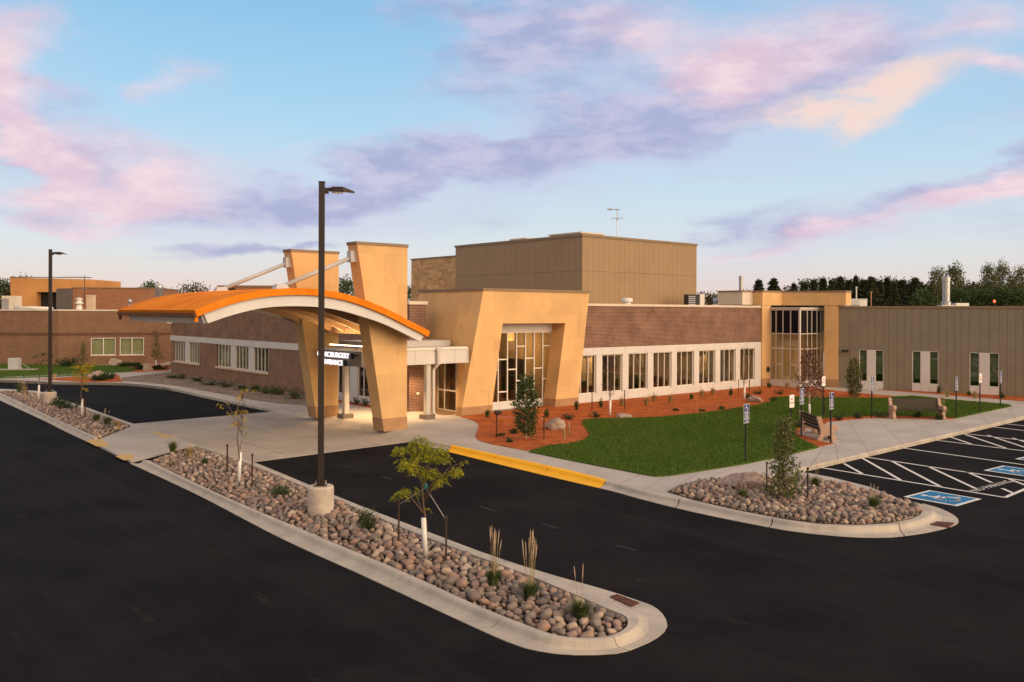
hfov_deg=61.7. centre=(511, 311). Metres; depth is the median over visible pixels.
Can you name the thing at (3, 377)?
lawn
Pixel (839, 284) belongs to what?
pine tree
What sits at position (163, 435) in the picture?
yellow ramp paint
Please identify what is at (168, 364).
boulder
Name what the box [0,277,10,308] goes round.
broadleaf tree
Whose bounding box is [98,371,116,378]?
shrub
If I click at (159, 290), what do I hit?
flue pipe
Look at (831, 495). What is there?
stone bed
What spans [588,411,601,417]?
shrub
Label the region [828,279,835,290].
pine tree
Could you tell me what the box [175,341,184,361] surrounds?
window
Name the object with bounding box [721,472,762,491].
boulder
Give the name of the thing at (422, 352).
flat canopy
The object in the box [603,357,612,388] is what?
window pane
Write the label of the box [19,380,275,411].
driveway kerb
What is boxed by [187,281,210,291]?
autumn tree
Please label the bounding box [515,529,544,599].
grass tuft
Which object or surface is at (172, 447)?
grass tuft
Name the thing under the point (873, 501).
grass tuft
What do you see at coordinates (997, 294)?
broadleaf tree
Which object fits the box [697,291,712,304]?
autumn tree
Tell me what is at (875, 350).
window
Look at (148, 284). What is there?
broadleaf tree
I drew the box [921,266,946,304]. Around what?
broadleaf tree
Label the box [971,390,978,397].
grass tuft
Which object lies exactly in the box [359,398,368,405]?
shrub
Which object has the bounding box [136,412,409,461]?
drive slab
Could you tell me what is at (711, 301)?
autumn tree
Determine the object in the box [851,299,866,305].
roof unit
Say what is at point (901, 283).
pine tree
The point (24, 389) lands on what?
grass tuft
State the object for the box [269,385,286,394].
shrub
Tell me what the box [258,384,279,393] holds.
shrub
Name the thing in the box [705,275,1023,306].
wood
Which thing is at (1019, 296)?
broadleaf tree
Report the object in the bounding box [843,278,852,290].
pine tree
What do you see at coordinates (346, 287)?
broadleaf tree
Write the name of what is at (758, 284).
pine tree
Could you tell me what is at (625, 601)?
drain grate
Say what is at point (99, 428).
stone island
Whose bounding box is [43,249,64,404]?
light pole
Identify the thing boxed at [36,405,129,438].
island bed soil
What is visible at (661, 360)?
window
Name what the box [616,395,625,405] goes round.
grass tuft
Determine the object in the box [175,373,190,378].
shrub
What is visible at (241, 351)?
window
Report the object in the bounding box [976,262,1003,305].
broadleaf tree
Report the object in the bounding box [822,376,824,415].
parking sign
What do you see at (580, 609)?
grass tuft
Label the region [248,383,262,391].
shrub
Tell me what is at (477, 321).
stone portal
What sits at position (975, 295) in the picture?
broadleaf tree
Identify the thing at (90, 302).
roof chase
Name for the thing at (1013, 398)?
mulch bed
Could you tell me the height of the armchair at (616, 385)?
0.950 m
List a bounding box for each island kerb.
[0,389,130,441]
[130,445,666,654]
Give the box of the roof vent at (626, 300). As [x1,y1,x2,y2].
[621,298,632,303]
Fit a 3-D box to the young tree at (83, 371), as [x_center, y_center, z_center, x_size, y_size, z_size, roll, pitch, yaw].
[-19.605,3.562,39.316,1.195,2.512,0.816,0,0,0]
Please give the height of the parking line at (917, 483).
0.004 m
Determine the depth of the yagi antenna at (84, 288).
89.47 m
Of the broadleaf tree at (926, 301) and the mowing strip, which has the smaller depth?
the mowing strip
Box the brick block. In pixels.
[56,287,178,353]
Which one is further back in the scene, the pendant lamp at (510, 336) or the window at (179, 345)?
the window at (179, 345)
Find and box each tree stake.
[226,444,227,471]
[251,454,252,485]
[397,489,423,540]
[426,489,447,559]
[543,416,544,438]
[807,467,808,496]
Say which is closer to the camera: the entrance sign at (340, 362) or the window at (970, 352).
the entrance sign at (340, 362)
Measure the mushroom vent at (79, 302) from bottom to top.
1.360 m
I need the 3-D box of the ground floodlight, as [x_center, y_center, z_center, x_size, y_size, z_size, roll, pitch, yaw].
[-0.661,4.742,40.282,0.320,0.230,0.200,0,0,-23]
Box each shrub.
[45,393,68,405]
[54,400,80,408]
[55,356,79,366]
[90,373,108,380]
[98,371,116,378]
[116,361,135,366]
[133,364,142,369]
[152,364,167,369]
[166,374,177,378]
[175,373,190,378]
[190,377,202,381]
[199,379,221,385]
[216,380,234,387]
[234,384,246,389]
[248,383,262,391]
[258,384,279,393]
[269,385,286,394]
[269,482,293,496]
[283,386,304,399]
[350,397,359,403]
[354,505,379,530]
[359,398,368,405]
[508,428,517,433]
[543,407,549,416]
[561,412,574,419]
[574,401,578,409]
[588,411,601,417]
[768,395,778,400]
[772,388,789,393]
[792,417,800,427]
[832,412,843,420]
[853,410,863,417]
[874,410,890,417]
[910,411,921,416]
[934,412,946,419]
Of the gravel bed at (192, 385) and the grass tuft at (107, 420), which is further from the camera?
the gravel bed at (192, 385)
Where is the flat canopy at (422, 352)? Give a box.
[324,339,468,419]
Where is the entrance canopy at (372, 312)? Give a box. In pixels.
[117,241,429,431]
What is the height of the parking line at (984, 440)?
0.004 m
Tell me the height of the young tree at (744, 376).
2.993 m
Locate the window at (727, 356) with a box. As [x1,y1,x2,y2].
[720,349,734,382]
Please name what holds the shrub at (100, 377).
on the mulch bed at (117, 379)
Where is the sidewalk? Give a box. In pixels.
[0,364,1023,524]
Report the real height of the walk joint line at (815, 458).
0.001 m
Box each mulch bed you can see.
[43,375,122,381]
[131,365,170,371]
[338,400,370,407]
[460,386,893,450]
[795,416,954,446]
[879,389,1023,400]
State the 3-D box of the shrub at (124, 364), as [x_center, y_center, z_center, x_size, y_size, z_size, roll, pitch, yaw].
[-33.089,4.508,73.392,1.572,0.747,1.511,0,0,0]
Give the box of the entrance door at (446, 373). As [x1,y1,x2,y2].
[437,363,457,411]
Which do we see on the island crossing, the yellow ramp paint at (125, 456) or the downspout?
the yellow ramp paint at (125, 456)
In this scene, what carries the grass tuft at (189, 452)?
on the stone island at (448, 580)
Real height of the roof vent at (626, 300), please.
0.600 m
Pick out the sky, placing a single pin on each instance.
(169, 143)
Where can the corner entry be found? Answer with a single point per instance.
(788, 335)
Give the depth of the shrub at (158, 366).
70.03 m
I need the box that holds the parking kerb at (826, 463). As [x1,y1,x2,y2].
[791,416,1023,471]
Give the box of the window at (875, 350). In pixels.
[875,350,883,381]
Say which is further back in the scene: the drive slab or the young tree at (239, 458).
the drive slab
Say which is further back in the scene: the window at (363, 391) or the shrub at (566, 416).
the window at (363, 391)
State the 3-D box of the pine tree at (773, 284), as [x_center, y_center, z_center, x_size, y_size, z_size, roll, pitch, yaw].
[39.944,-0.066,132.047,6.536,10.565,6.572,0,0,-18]
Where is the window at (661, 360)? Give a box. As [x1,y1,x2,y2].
[653,352,669,387]
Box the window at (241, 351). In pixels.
[236,346,248,369]
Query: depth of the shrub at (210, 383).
55.36 m
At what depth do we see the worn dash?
18.22 m
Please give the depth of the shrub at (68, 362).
72.90 m
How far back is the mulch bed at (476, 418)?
41.75 m
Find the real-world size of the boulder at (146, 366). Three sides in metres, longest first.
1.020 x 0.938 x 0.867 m
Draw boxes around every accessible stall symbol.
[904,490,979,505]
[984,466,1023,475]
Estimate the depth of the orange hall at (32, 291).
100.00 m
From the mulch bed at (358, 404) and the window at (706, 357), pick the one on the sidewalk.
the mulch bed at (358, 404)
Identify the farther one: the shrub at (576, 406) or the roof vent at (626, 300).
the roof vent at (626, 300)
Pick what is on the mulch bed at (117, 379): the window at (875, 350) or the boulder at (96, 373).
the boulder at (96, 373)
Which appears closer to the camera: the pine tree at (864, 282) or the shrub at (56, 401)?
the shrub at (56, 401)
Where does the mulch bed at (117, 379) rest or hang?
on the sidewalk
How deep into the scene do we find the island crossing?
31.83 m
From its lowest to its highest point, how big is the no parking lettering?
0.001 m
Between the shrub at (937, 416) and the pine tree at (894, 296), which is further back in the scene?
the pine tree at (894, 296)
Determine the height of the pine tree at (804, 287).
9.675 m
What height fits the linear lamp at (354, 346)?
0.175 m
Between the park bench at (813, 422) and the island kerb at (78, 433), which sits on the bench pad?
the park bench at (813, 422)
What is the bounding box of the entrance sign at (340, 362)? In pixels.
[317,352,357,365]
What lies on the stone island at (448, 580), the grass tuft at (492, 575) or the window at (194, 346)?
the grass tuft at (492, 575)
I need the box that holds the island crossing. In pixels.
[97,423,195,462]
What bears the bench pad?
on the mulch bed at (828, 420)
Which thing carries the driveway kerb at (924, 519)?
on the parking asphalt
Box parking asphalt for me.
[0,382,1023,681]
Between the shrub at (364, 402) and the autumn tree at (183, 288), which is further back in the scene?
the autumn tree at (183, 288)
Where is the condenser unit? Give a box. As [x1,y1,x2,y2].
[684,294,704,304]
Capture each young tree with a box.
[27,352,53,398]
[70,362,95,415]
[77,341,87,363]
[149,330,163,365]
[216,388,257,483]
[388,435,468,557]
[510,371,542,439]
[600,356,618,414]
[740,347,751,398]
[754,412,807,498]
[791,344,828,413]
[844,356,864,396]
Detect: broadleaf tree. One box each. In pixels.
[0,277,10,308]
[136,279,160,287]
[339,274,354,295]
[407,285,410,300]
[901,287,940,305]
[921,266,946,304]
[937,258,971,304]
[941,284,971,304]
[963,288,995,305]
[974,282,1022,305]
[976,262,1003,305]
[988,259,1014,302]
[996,286,1023,305]
[1005,264,1023,303]
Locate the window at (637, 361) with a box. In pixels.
[628,353,646,389]
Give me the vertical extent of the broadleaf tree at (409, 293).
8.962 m
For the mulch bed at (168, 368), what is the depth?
69.05 m
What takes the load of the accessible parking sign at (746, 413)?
on the lawn at (621, 469)
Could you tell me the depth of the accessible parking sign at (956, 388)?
39.95 m
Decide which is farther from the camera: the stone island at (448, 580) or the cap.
the cap
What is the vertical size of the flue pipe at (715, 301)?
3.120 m
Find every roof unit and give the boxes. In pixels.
[2,296,21,308]
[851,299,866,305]
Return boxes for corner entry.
[717,290,851,387]
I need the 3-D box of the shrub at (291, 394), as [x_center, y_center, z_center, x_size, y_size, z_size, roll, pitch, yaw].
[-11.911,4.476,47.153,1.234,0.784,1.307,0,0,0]
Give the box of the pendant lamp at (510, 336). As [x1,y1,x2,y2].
[508,333,513,339]
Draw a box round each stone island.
[0,390,127,437]
[151,446,625,637]
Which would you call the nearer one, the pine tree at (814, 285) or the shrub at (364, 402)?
the shrub at (364, 402)
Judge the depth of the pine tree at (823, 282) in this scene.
120.05 m
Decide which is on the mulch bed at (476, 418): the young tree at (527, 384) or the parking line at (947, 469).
the young tree at (527, 384)
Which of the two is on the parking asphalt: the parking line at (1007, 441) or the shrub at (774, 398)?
the parking line at (1007, 441)
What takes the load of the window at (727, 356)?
in the clinic building
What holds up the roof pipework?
on the tan wing at (24, 335)
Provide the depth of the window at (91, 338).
76.67 m
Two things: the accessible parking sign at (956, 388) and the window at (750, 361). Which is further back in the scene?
the window at (750, 361)
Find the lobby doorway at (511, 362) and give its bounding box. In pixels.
[501,358,523,399]
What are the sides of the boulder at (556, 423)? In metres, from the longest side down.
0.886 x 0.775 x 0.702 m
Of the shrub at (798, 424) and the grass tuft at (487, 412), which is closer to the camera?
the shrub at (798, 424)
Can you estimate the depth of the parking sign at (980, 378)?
42.11 m
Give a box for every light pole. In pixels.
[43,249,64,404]
[307,181,354,516]
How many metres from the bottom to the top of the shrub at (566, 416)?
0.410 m
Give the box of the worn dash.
[616,545,635,550]
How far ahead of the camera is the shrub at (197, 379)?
58.31 m
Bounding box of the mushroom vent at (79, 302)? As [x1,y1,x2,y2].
[75,298,82,308]
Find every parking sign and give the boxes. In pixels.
[744,403,748,460]
[790,394,793,442]
[800,388,803,436]
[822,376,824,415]
[829,392,833,442]
[871,377,873,417]
[955,376,957,415]
[979,373,981,410]
[1000,371,1001,406]
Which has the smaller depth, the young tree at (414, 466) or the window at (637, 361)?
the young tree at (414, 466)
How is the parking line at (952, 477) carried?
on the parking asphalt
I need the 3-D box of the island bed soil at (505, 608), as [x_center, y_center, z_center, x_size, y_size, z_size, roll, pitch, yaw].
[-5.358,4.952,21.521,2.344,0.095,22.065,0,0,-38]
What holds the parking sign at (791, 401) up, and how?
on the lawn at (621, 469)
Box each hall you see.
[9,277,120,308]
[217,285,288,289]
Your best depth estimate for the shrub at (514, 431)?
33.95 m
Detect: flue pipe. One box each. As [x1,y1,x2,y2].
[155,285,162,296]
[712,276,743,305]
[937,277,968,305]
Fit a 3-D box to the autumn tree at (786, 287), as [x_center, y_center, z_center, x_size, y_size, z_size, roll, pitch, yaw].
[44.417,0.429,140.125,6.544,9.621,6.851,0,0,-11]
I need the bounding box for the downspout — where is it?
[432,348,440,414]
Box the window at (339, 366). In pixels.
[338,365,349,394]
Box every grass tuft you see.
[15,378,21,391]
[21,380,26,393]
[92,413,100,421]
[100,409,112,423]
[111,420,121,428]
[167,434,179,452]
[184,443,195,457]
[200,457,210,464]
[482,391,491,416]
[482,530,503,586]
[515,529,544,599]
[562,567,598,619]
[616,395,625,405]
[643,394,649,405]
[651,393,657,401]
[710,384,716,394]
[734,484,748,496]
[809,459,821,485]
[864,483,884,506]
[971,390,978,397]
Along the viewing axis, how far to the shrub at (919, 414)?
39.89 m
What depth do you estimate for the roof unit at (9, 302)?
79.00 m
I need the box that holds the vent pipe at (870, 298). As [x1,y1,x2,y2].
[870,291,871,305]
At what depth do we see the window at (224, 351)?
58.86 m
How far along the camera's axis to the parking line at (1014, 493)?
23.84 m
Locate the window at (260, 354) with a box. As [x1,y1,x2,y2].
[254,347,267,372]
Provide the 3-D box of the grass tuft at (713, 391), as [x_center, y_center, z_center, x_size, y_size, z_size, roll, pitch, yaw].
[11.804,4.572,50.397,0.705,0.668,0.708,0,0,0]
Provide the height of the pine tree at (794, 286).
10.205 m
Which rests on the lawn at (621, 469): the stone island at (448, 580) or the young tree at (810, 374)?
the young tree at (810, 374)
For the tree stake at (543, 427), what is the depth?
32.52 m
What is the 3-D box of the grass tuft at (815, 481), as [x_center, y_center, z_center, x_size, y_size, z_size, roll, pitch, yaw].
[8.428,4.486,23.747,0.534,0.754,0.596,0,0,0]
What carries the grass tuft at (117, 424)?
on the stone island at (99, 428)
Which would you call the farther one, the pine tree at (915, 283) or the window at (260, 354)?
the pine tree at (915, 283)
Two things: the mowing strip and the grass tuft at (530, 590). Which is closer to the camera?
the grass tuft at (530, 590)
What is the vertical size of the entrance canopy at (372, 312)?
7.630 m
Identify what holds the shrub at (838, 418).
on the mulch bed at (828, 420)
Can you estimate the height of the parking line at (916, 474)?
0.004 m
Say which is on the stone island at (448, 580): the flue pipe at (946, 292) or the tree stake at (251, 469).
the tree stake at (251, 469)
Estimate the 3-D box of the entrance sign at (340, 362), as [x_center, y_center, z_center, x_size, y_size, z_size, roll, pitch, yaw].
[-7.578,2.049,37.496,0.310,0.565,3.400,0,0,-41]
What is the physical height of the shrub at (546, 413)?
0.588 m
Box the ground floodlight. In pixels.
[494,410,501,414]
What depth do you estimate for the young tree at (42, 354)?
46.20 m
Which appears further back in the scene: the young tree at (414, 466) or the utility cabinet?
the utility cabinet
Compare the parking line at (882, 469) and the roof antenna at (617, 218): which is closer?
the parking line at (882, 469)
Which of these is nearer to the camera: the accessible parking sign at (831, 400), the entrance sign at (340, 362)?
the accessible parking sign at (831, 400)
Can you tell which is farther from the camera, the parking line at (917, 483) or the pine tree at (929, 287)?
the pine tree at (929, 287)
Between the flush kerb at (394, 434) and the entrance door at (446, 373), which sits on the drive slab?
the flush kerb at (394, 434)
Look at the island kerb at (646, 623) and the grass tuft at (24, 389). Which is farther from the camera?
the grass tuft at (24, 389)
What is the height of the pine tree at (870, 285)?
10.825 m
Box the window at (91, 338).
[91,338,115,354]
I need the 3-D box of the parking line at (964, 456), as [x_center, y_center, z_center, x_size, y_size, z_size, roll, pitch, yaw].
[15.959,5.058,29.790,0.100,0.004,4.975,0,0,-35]
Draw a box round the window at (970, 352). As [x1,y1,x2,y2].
[970,352,979,385]
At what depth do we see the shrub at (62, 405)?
41.98 m
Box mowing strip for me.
[11,371,170,376]
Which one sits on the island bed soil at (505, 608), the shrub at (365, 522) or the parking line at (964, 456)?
the shrub at (365, 522)
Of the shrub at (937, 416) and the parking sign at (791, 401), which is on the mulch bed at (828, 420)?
the shrub at (937, 416)
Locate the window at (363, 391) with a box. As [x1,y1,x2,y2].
[358,367,369,397]
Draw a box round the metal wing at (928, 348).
[838,306,1023,395]
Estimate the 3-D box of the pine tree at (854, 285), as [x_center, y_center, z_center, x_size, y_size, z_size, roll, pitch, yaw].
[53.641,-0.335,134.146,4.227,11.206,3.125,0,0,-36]
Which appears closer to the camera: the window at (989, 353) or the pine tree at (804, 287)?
the window at (989, 353)
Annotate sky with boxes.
[0,0,1023,301]
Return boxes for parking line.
[825,468,1004,497]
[842,463,863,473]
[862,458,901,479]
[867,457,1023,480]
[891,461,941,486]
[905,448,1023,464]
[927,466,974,487]
[937,440,1022,450]
[964,434,1005,447]
[967,472,992,482]
[988,435,1023,446]
[1004,488,1023,497]
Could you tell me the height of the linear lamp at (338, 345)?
0.175 m
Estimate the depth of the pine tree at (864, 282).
133.74 m
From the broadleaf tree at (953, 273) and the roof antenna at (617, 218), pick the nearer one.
the roof antenna at (617, 218)
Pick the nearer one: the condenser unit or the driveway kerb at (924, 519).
the driveway kerb at (924, 519)
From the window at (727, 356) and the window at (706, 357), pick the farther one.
the window at (727, 356)
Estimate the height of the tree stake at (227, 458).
0.890 m
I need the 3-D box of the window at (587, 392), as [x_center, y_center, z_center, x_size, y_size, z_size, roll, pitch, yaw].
[3.843,3.360,45.895,1.630,2.070,0.100,0,0,-41]
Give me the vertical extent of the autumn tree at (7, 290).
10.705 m
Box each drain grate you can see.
[610,594,638,606]
[930,521,953,527]
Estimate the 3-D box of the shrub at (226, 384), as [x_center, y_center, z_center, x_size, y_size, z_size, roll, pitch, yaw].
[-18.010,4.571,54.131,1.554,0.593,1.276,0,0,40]
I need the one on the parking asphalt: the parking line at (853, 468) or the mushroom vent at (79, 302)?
the parking line at (853, 468)
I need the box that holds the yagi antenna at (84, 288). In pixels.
[73,275,87,305]
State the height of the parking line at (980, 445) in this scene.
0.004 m
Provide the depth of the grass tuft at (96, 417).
37.34 m
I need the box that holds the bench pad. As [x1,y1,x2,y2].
[798,428,839,442]
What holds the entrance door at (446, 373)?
in the clinic building
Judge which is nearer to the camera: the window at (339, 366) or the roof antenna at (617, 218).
the window at (339, 366)
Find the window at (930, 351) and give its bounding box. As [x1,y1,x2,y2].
[929,351,938,384]
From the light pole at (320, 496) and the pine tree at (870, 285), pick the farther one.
the pine tree at (870, 285)
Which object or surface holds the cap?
on the clinic building
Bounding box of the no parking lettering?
[971,481,1012,490]
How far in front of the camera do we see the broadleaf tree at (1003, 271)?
131.72 m
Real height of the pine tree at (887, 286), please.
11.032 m
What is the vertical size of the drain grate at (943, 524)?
0.036 m
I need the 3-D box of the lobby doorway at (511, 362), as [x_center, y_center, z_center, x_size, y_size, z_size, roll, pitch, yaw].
[0.025,3.720,47.646,0.038,2.240,1.900,0,0,-41]
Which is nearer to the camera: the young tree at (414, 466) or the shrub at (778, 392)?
the young tree at (414, 466)
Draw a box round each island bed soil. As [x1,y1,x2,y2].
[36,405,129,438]
[157,457,627,637]
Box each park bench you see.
[799,410,837,440]
[888,398,946,419]
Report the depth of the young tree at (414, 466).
16.96 m
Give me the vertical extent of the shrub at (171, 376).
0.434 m
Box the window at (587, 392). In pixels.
[579,355,594,393]
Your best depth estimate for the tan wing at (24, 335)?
76.11 m
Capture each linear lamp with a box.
[329,344,346,348]
[347,345,361,349]
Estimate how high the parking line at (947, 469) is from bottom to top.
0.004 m
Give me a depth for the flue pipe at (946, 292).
65.76 m
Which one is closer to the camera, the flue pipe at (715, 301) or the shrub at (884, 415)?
the shrub at (884, 415)
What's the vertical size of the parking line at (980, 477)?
0.004 m
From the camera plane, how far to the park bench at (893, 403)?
39.67 m
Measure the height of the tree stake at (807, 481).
0.930 m
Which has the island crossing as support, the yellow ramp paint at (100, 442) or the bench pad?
the yellow ramp paint at (100, 442)
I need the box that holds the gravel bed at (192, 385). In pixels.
[121,372,306,404]
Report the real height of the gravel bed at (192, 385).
0.075 m
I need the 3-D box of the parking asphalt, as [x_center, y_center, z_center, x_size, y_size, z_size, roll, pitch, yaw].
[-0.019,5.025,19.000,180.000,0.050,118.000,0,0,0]
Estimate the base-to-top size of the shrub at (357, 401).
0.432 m
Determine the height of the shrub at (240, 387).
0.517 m
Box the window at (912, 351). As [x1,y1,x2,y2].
[912,351,920,383]
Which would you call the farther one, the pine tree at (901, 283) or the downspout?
the pine tree at (901, 283)
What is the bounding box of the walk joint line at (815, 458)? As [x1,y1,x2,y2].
[222,395,1016,488]
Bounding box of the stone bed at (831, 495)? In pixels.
[668,474,921,523]
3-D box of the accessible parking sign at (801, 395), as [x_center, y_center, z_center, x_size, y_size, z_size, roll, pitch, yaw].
[11.312,3.933,33.519,0.300,1.920,0.058,0,0,-41]
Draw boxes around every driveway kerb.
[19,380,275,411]
[411,439,958,537]
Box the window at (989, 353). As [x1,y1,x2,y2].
[989,353,998,386]
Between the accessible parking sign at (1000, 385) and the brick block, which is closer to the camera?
the accessible parking sign at (1000, 385)
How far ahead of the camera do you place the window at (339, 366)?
46.76 m
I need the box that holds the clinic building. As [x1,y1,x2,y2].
[170,234,760,414]
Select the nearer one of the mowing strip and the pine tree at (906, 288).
the mowing strip
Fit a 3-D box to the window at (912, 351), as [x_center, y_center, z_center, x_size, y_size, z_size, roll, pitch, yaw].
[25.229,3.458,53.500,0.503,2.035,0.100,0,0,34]
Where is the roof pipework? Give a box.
[14,306,53,308]
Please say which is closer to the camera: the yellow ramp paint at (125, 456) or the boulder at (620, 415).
the yellow ramp paint at (125, 456)
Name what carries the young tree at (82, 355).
on the lawn at (3, 377)
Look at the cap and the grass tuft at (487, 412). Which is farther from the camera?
the cap
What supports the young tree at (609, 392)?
on the mulch bed at (476, 418)
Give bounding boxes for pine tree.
[752,279,764,290]
[766,277,786,306]
[788,282,797,306]
[794,282,811,306]
[809,278,817,306]
[812,276,829,307]
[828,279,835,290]
[834,276,844,289]
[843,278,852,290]
[851,274,860,298]
[857,279,867,303]
[859,276,882,305]
[874,279,888,305]
[883,277,891,305]
[886,281,900,305]
[897,279,906,302]
[898,282,912,305]
[899,277,922,305]
[923,286,935,305]
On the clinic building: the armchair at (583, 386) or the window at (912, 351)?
the armchair at (583, 386)
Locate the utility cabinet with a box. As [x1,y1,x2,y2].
[1,358,37,369]
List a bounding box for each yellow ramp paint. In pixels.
[87,438,108,446]
[116,454,133,459]
[151,431,170,437]
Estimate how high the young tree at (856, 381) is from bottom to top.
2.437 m
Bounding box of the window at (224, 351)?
[218,344,230,367]
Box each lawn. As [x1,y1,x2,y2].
[0,364,134,378]
[529,396,1010,476]
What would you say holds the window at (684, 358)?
in the clinic building
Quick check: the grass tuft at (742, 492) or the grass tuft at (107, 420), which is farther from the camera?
the grass tuft at (107, 420)
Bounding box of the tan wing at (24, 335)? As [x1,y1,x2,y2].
[0,309,170,364]
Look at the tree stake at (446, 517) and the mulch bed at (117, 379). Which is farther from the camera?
the mulch bed at (117, 379)
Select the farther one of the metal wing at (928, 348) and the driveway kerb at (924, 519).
the metal wing at (928, 348)
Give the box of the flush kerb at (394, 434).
[274,410,415,441]
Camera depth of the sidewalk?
34.70 m
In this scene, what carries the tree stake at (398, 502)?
on the stone island at (448, 580)
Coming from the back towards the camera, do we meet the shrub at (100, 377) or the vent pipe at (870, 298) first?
the vent pipe at (870, 298)
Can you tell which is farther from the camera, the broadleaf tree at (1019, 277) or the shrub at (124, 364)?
the broadleaf tree at (1019, 277)
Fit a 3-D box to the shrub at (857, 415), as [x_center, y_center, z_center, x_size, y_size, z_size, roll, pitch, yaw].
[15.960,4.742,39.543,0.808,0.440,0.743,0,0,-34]
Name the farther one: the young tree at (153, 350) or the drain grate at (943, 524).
the young tree at (153, 350)
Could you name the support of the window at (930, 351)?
in the metal wing at (928, 348)
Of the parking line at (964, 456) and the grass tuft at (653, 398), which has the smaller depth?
the parking line at (964, 456)
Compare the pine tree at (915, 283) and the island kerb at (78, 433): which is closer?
the island kerb at (78, 433)
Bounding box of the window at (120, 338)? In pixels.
[120,338,143,354]
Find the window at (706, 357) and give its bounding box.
[699,350,713,383]
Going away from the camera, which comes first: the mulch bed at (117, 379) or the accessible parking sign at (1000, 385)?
the accessible parking sign at (1000, 385)
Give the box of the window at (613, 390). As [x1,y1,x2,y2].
[602,354,620,391]
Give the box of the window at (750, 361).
[740,348,753,380]
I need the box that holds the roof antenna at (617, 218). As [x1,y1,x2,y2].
[607,208,622,220]
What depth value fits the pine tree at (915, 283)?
129.51 m
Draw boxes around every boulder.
[88,370,105,377]
[108,358,121,364]
[142,363,152,370]
[160,362,170,366]
[545,417,565,429]
[616,413,631,417]
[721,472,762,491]
[747,396,762,402]
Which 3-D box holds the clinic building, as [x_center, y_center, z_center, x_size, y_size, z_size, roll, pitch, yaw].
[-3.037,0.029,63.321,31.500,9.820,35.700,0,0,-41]
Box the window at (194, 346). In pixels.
[190,342,198,363]
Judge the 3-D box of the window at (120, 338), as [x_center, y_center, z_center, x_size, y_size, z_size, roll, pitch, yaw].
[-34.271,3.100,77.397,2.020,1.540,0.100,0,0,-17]
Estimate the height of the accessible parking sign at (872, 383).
1.920 m
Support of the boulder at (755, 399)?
on the mulch bed at (476, 418)
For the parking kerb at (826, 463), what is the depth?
31.73 m
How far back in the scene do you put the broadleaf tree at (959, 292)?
123.39 m
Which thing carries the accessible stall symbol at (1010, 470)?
on the parking asphalt
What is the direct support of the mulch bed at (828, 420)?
on the sidewalk
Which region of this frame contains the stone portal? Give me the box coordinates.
[418,288,590,415]
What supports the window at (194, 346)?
in the clinic building
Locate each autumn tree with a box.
[0,271,31,306]
[176,279,195,292]
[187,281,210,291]
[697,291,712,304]
[707,290,717,304]
[779,285,796,306]
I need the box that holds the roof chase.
[86,295,95,309]
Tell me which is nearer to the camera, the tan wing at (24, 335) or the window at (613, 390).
the window at (613, 390)
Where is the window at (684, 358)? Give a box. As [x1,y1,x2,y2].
[676,351,692,385]
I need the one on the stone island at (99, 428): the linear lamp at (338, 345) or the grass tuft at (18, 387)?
the grass tuft at (18, 387)
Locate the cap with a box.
[548,232,603,236]
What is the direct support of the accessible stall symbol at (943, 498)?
on the parking asphalt
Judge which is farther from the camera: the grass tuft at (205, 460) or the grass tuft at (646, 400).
the grass tuft at (646, 400)
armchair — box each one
[581,381,591,392]
[609,379,617,390]
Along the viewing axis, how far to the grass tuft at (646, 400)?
44.36 m
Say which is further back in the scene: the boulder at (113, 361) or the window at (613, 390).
the boulder at (113, 361)
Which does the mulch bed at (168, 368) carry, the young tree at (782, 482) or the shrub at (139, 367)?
the shrub at (139, 367)

